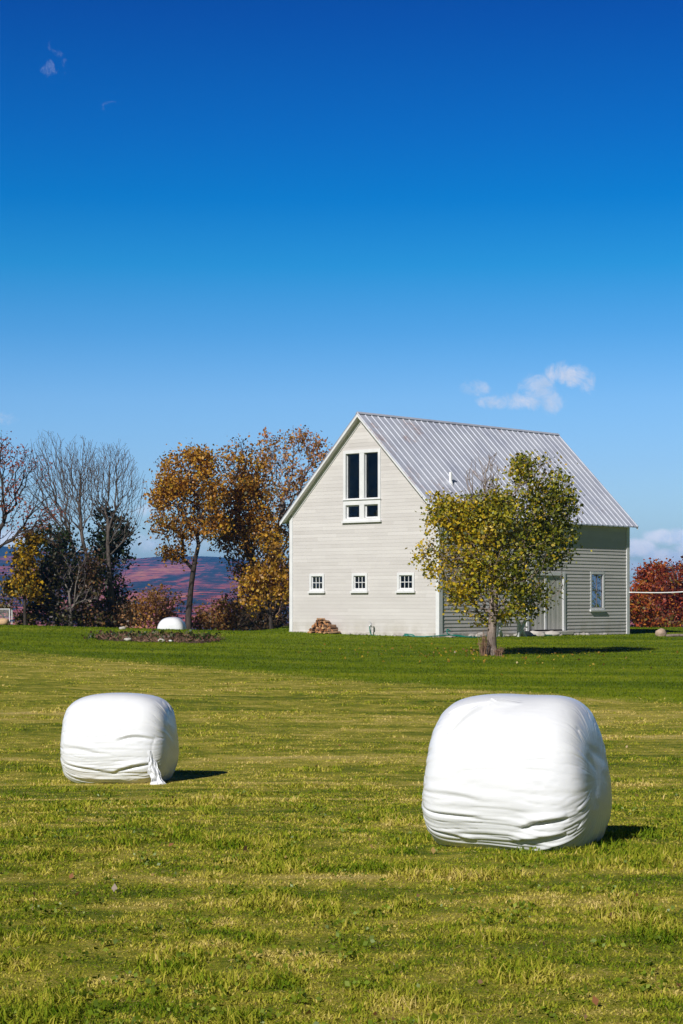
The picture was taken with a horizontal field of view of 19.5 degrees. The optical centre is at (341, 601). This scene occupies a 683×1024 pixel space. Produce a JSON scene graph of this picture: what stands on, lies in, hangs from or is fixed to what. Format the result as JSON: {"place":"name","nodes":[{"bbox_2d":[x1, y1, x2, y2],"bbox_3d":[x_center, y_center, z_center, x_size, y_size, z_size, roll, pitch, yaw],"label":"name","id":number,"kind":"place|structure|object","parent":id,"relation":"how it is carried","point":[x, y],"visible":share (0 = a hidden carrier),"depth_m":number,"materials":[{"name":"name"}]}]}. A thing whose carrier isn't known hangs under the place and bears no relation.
{"place":"outdoors","nodes":[
{"label":"outdoors","id":0,"kind":"place"},
{"bbox_2d":[0,625,682,1023],"bbox_3d":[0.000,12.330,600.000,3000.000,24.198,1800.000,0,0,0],"label":"ground","id":1,"kind":"structure","parent":0,"point":[50,685],"depth_m":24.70,"materials":[{"name":"green plant"}]},
{"bbox_2d":[0,618,9,624],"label":"feed sack","id":2,"kind":"object","parent":1,"relation":"on","point":[4,621],"visible":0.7,"depth_m":81.39,"materials":[{"name":"beige fabric"}]},
{"bbox_2d":[0,522,50,624],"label":"maple tree","id":3,"kind":"object","parent":1,"relation":"on","point":[21,584],"visible":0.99,"depth_m":84.83,"materials":[{"name":"yellow plant"}]},
{"bbox_2d":[0,594,53,624],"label":"shrub","id":4,"kind":"object","parent":1,"relation":"on","point":[3,606],"visible":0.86,"depth_m":85.78,"materials":[{"name":"brown plant"}]},
{"bbox_2d":[0,430,67,547],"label":"maple tree","id":5,"kind":"object","parent":1,"relation":"on","point":[3,494],"visible":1,"depth_m":83.97,"materials":[{"name":"plant"}]},
{"bbox_2d":[16,431,79,626],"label":"bare tree","id":6,"kind":"object","parent":1,"relation":"on","point":[67,522],"visible":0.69,"depth_m":95.86,"materials":[{"name":"brown plant"}]},
{"bbox_2d":[19,552,82,625],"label":"shrub","id":7,"kind":"object","parent":1,"relation":"on","point":[54,613],"visible":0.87,"depth_m":85.77,"materials":[{"name":"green plant"}]},
{"bbox_2d":[21,517,103,609],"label":"evergreen tree","id":8,"kind":"object","parent":1,"relation":"on","point":[62,542],"visible":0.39,"depth_m":93.74,"materials":[{"name":"green plant"}]},
{"bbox_2d":[42,549,98,625],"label":"bare tree","id":9,"kind":"object","parent":1,"relation":"on","point":[69,599],"visible":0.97,"depth_m":85.92,"materials":[{"name":"grey plant"}]},
{"bbox_2d":[53,436,104,608],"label":"bare tree","id":10,"kind":"object","parent":1,"relation":"on","point":[76,498],"visible":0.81,"depth_m":89.92,"materials":[{"name":"brown plant"}]},
{"bbox_2d":[57,544,115,626],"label":"shrub","id":11,"kind":"object","parent":1,"relation":"on","point":[91,579],"visible":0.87,"depth_m":86.71,"materials":[{"name":"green plant"}]},
{"bbox_2d":[82,595,140,627],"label":"shrub","id":12,"kind":"object","parent":1,"relation":"on","point":[120,619],"visible":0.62,"depth_m":87.78,"materials":[{"name":"brown plant"}]},
{"bbox_2d":[77,439,147,627],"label":"bare tree","id":13,"kind":"object","parent":1,"relation":"on","point":[108,527],"visible":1,"depth_m":87.89,"materials":[{"name":"grey plant"}]},
{"bbox_2d":[81,502,146,622],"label":"evergreen tree","id":14,"kind":"object","parent":1,"relation":"on","point":[100,536],"visible":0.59,"depth_m":90.81,"materials":[{"name":"green plant"}]},
{"bbox_2d":[60,693,178,784],"bbox_3d":[-2.848,1.774,25.989,1.569,1.178,1.307,0,0,11],"label":"hay bale","id":15,"kind":"object","parent":1,"relation":"on","point":[119,737],"visible":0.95,"depth_m":25.46},
{"bbox_2d":[82,628,226,642],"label":"garden bed","id":16,"kind":"object","parent":1,"relation":"on","point":[155,636],"visible":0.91,"depth_m":67.71,"materials":[{"name":"plant"}]},
{"bbox_2d":[123,580,192,628],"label":"shrub","id":17,"kind":"object","parent":1,"relation":"on","point":[142,609],"visible":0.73,"depth_m":96.63,"materials":[{"name":"brown plant"}]},
{"bbox_2d":[157,617,186,629],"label":"hay bale","id":18,"kind":"object","parent":1,"relation":"on","point":[172,623],"visible":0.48,"depth_m":88.46},
{"bbox_2d":[142,437,241,628],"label":"oak tree","id":19,"kind":"object","parent":1,"relation":"on","point":[174,487],"visible":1,"depth_m":91.81,"materials":[{"name":"orange plant"}]},
{"bbox_2d":[183,588,256,630],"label":"shrub","id":20,"kind":"object","parent":1,"relation":"on","point":[219,621],"visible":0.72,"depth_m":97.68,"materials":[{"name":"brown plant"}]},
{"bbox_2d":[202,434,288,628],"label":"oak tree","id":21,"kind":"object","parent":1,"relation":"on","point":[247,486],"visible":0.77,"depth_m":94.53,"materials":[{"name":"orange plant"}]},
{"bbox_2d":[228,576,288,630],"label":"shrub","id":22,"kind":"object","parent":1,"relation":"on","point":[258,622],"visible":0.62,"depth_m":94.66,"materials":[{"name":"brown plant"}]},
{"bbox_2d":[229,527,288,628],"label":"maple tree","id":23,"kind":"object","parent":1,"relation":"on","point":[258,583],"visible":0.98,"depth_m":89.76,"materials":[{"name":"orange plant"}]},
{"bbox_2d":[251,424,331,623],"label":"oak tree","id":24,"kind":"object","parent":1,"relation":"on","point":[301,480],"visible":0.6,"depth_m":98.82,"materials":[{"name":"orange plant"}]},
{"bbox_2d":[0,736,679,1021],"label":"blown leaves","id":25,"kind":"object","parent":1,"relation":"on","point":[595,1000],"visible":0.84,"depth_m":13.64,"materials":[{"name":"brown plant"}]},
{"bbox_2d":[0,624,682,704],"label":"lawn grass","id":26,"kind":"structure","parent":1,"relation":"on","point":[338,661],"depth_m":59.91,"materials":[{"name":"green plant"}]},
{"bbox_2d":[0,788,682,1023],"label":"clover","id":27,"kind":"object","parent":1,"relation":"on","point":[285,965],"visible":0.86,"depth_m":11.84,"materials":[{"name":"green plant"}]},
{"bbox_2d":[403,633,471,636],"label":"garden hose","id":28,"kind":"object","parent":1,"relation":"on","point":[405,634],"visible":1,"depth_m":77.32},
{"bbox_2d":[279,411,637,636],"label":"barn","id":29,"kind":"structure","parent":1,"relation":"on","point":[351,517],"depth_m":81.53,"materials":[{"name":"wood"}]},
{"bbox_2d":[307,574,325,592],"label":"window","id":30,"kind":"structure","parent":29,"relation":"in","point":[316,581],"depth_m":81.86,"materials":[{"name":"white paint"}]},
{"bbox_2d":[350,573,368,592],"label":"window","id":31,"kind":"structure","parent":29,"relation":"in","point":[354,590],"depth_m":80.27,"materials":[{"name":"white paint"}]},
{"bbox_2d":[341,448,381,522],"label":"window","id":32,"kind":"structure","parent":29,"relation":"in","point":[362,501],"depth_m":80.20,"materials":[{"name":"white paint"}]},
{"bbox_2d":[395,573,415,592],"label":"window","id":33,"kind":"structure","parent":29,"relation":"in","point":[399,590],"depth_m":78.68,"materials":[{"name":"white paint"}]},
{"bbox_2d":[529,575,561,629],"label":"door","id":34,"kind":"structure","parent":29,"relation":"in","point":[553,620],"depth_m":83.25,"materials":[{"name":"white paint"}]},
{"bbox_2d":[590,572,605,610],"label":"window","id":35,"kind":"structure","parent":29,"relation":"in","point":[597,579],"depth_m":85.89,"materials":[{"name":"white paint"}]},
{"bbox_2d":[629,591,682,592],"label":"cable","id":36,"kind":"object","parent":29,"relation":"attached to","point":[656,592],"visible":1,"depth_m":87.68,"materials":[{"name":"white plastic"}]},
{"bbox_2d":[446,629,486,637],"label":"garden hose","id":37,"kind":"object","parent":1,"relation":"on","point":[462,636],"visible":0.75,"depth_m":77.33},
{"bbox_2d":[476,630,491,655],"bbox_3d":[4.433,1.259,61.590,0.501,0.860,0.609,0,0,0],"label":"dry weed","id":38,"kind":"object","parent":1,"relation":"on","point":[484,649],"visible":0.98,"depth_m":61.60,"materials":[{"name":"brown plant"}]},
{"bbox_2d":[297,640,677,674],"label":"fallen leaves","id":39,"kind":"object","parent":1,"relation":"on","point":[466,650],"visible":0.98,"depth_m":62.43,"materials":[{"name":"orange plant"}]},
{"bbox_2d":[405,450,591,655],"bbox_3d":[4.890,-1.452,62.005,5.847,6.626,3.149,0,0,0],"label":"maple tree","id":40,"kind":"object","parent":1,"relation":"on","point":[489,520],"visible":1,"depth_m":61.69,"materials":[{"name":"green plant"}]},
{"bbox_2d":[495,646,504,655],"bbox_3d":[4.876,1.514,61.489,0.419,0.363,0.381,0,0,0],"label":"dry weed","id":41,"kind":"object","parent":1,"relation":"on","point":[498,652],"visible":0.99,"depth_m":61.47,"materials":[{"name":"brown plant"}]},
{"bbox_2d":[487,618,532,636],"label":"trestle","id":42,"kind":"object","parent":1,"relation":"on","point":[520,628],"visible":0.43,"depth_m":79.70,"materials":[{"name":"white paint"}]},
{"bbox_2d":[422,694,611,850],"bbox_3d":[1.504,1.437,16.937,1.474,1.299,1.411,0,0,21],"label":"hay bale","id":43,"kind":"object","parent":1,"relation":"on","point":[511,771],"visible":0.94,"depth_m":16.38},
{"bbox_2d":[516,631,532,636],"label":"stone slab","id":44,"kind":"structure","parent":1,"relation":"on","point":[528,633],"depth_m":80.72,"materials":[{"name":"stone"}]},
{"bbox_2d":[530,631,545,635],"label":"stone slab","id":45,"kind":"structure","parent":1,"relation":"on","point":[537,633],"depth_m":81.31,"materials":[{"name":"stone"}]},
{"bbox_2d":[545,631,560,635],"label":"stone slab","id":46,"kind":"structure","parent":1,"relation":"on","point":[553,633],"depth_m":82.11,"materials":[{"name":"stone"}]},
{"bbox_2d":[630,582,665,626],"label":"shrub","id":47,"kind":"object","parent":1,"relation":"on","point":[640,610],"visible":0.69,"depth_m":107.64,"materials":[{"name":"red plant"}]},
{"bbox_2d":[630,558,675,622],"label":"maple tree","id":48,"kind":"object","parent":1,"relation":"on","point":[646,573],"visible":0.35,"depth_m":115.62,"materials":[{"name":"red plant"}]},
{"bbox_2d":[655,628,666,635],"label":"boulder","id":49,"kind":"object","parent":1,"relation":"on","point":[660,632],"visible":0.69,"depth_m":83.88,"materials":[{"name":"beige stone"}]},
{"bbox_2d":[640,556,682,626],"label":"maple tree","id":50,"kind":"object","parent":1,"relation":"on","point":[671,598],"visible":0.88,"depth_m":111.56,"materials":[{"name":"red plant"}]},
{"bbox_2d":[651,603,682,627],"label":"shrub","id":51,"kind":"object","parent":1,"relation":"on","point":[670,622],"visible":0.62,"depth_m":110.89,"materials":[{"name":"red plant"}]},
{"bbox_2d":[0,546,682,630],"bbox_3d":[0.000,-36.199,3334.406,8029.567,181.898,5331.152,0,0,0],"label":"hills","id":52,"kind":"structure","parent":0,"point":[212,580],"depth_m":2675.89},
{"bbox_2d":[0,0,682,588],"label":"sky","id":53,"kind":"structure","parent":0,"point":[221,220],"materials":[{"name":"blue"}]},
{"bbox_2d":[666,634,682,636],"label":"weathered pole","id":54,"kind":"object","parent":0,"point":[674,635],"visible":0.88,"depth_m":83.35,"materials":[{"name":"grey wood"}]}
]}

